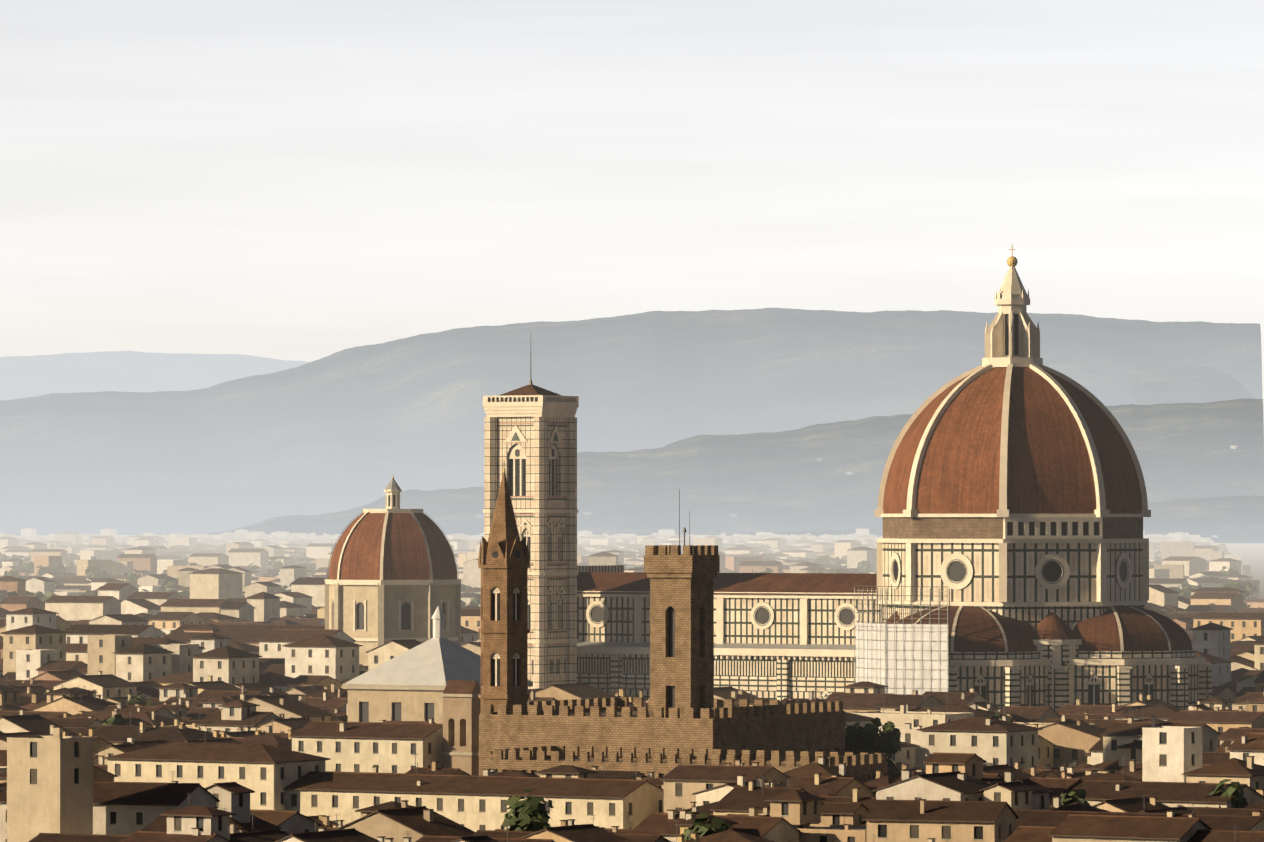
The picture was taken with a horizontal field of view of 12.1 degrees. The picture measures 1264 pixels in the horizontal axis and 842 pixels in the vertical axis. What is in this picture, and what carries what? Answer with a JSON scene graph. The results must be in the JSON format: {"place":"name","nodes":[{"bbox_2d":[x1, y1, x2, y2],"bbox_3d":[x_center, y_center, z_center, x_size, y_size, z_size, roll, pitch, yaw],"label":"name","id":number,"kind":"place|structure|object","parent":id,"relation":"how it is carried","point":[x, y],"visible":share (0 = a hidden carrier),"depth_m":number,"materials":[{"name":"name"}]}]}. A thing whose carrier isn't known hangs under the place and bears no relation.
{"place":"outdoors","nodes":[
{"label":"outdoors","id":0,"kind":"place"},
{"bbox_2d":[0,351,308,400],"bbox_3d":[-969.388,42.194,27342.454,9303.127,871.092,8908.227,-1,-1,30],"label":"mountain ridge","id":1,"kind":"structure","parent":0,"point":[39,375],"depth_m":28057.69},
{"bbox_2d":[0,308,1261,535],"bbox_3d":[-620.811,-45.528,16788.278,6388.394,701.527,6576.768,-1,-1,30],"label":"mountain ridge","id":2,"kind":"structure","parent":0,"point":[350,428],"depth_m":16268.67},
{"bbox_2d":[0,0,1263,418],"label":"sky","id":3,"kind":"structure","parent":0,"point":[290,180],"materials":[{"name":"white"}]},
{"bbox_2d":[208,399,1263,535],"bbox_3d":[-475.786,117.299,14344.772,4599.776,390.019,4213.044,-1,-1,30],"label":"hill ridge","id":4,"kind":"structure","parent":0,"point":[784,481],"depth_m":13945.79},
{"bbox_2d":[475,446,1263,531],"bbox_3d":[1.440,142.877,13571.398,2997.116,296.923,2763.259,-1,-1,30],"label":"ridge houses","id":5,"kind":"structure","parent":4,"relation":"on","point":[818,459],"depth_m":13555.74,"materials":[{"name":"grey"}]},
{"bbox_2d":[609,495,1263,542],"bbox_3d":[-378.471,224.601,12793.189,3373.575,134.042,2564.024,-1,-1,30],"label":"distant hill","id":6,"kind":"structure","parent":0,"point":[1233,519],"depth_m":12726.50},
{"bbox_2d":[1227,543,1263,598],"bbox_3d":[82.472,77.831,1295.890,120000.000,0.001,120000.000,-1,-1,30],"label":"ground","id":7,"kind":"structure","parent":0,"point":[1252,554],"depth_m":8422.93,"materials":[{"name":"paint"}]},
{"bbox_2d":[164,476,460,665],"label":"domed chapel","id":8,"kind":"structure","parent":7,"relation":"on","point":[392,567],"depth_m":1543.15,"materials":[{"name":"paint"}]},
{"bbox_2d":[342,605,532,775],"bbox_3d":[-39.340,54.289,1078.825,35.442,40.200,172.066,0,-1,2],"label":"church","id":9,"kind":"structure","parent":7,"relation":"on","point":[437,677],"depth_m":1132.69,"materials":[{"name":"paint"}]},
{"bbox_2d":[478,468,529,758],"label":"church spire","id":10,"kind":"structure","parent":7,"relation":"on","point":[504,566],"depth_m":958.46,"materials":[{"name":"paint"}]},
{"bbox_2d":[483,347,578,688],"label":"bell tower","id":11,"kind":"structure","parent":7,"relation":"on","point":[530,438],"depth_m":1315.44,"materials":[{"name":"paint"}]},
{"bbox_2d":[0,532,1259,607],"bbox_3d":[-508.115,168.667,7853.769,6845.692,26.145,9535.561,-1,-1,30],"label":"buildings","id":12,"kind":"structure","parent":7,"relation":"on","point":[1248,588],"depth_m":4523.26,"materials":[{"name":"paint"}]},
{"bbox_2d":[0,670,1263,841],"bbox_3d":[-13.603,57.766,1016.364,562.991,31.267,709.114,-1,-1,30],"label":"town","id":13,"kind":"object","parent":7,"relation":"on","point":[210,760],"visible":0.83,"depth_m":868.59,"materials":[{"name":"paint"}]},
{"bbox_2d":[0,577,1263,700],"bbox_3d":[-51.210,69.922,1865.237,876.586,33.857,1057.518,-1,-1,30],"label":"town","id":14,"kind":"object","parent":7,"relation":"on","point":[121,630],"visible":0.33,"depth_m":1440.75,"materials":[{"name":"paint"}]},
{"bbox_2d":[0,528,1263,607],"bbox_3d":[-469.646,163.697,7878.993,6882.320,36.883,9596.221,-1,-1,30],"label":"city","id":15,"kind":"object","parent":7,"relation":"on","point":[217,574],"visible":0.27,"depth_m":4691.00,"materials":[{"name":"paint"}]},
{"bbox_2d":[102,692,1247,840],"bbox_3d":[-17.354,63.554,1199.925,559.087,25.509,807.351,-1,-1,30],"label":"town trees","id":16,"kind":"object","parent":7,"relation":"on","point":[529,813],"visible":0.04,"depth_m":817.12,"materials":[{"name":"plant"}]},
{"bbox_2d":[479,489,887,779],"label":"crenellated palace","id":17,"kind":"structure","parent":7,"relation":"on","point":[682,718],"depth_m":944.64,"materials":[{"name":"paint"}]},
{"bbox_2d":[577,245,1212,710],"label":"cathedral","id":18,"kind":"structure","parent":7,"relation":"on","point":[1013,507],"depth_m":1278.22,"materials":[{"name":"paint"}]},
{"bbox_2d":[854,586,949,694],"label":"scaffold sheeting","id":19,"kind":"object","parent":7,"relation":"on","point":[892,657],"visible":0.56,"depth_m":1259.30,"materials":[{"name":"fabric"}]}
]}

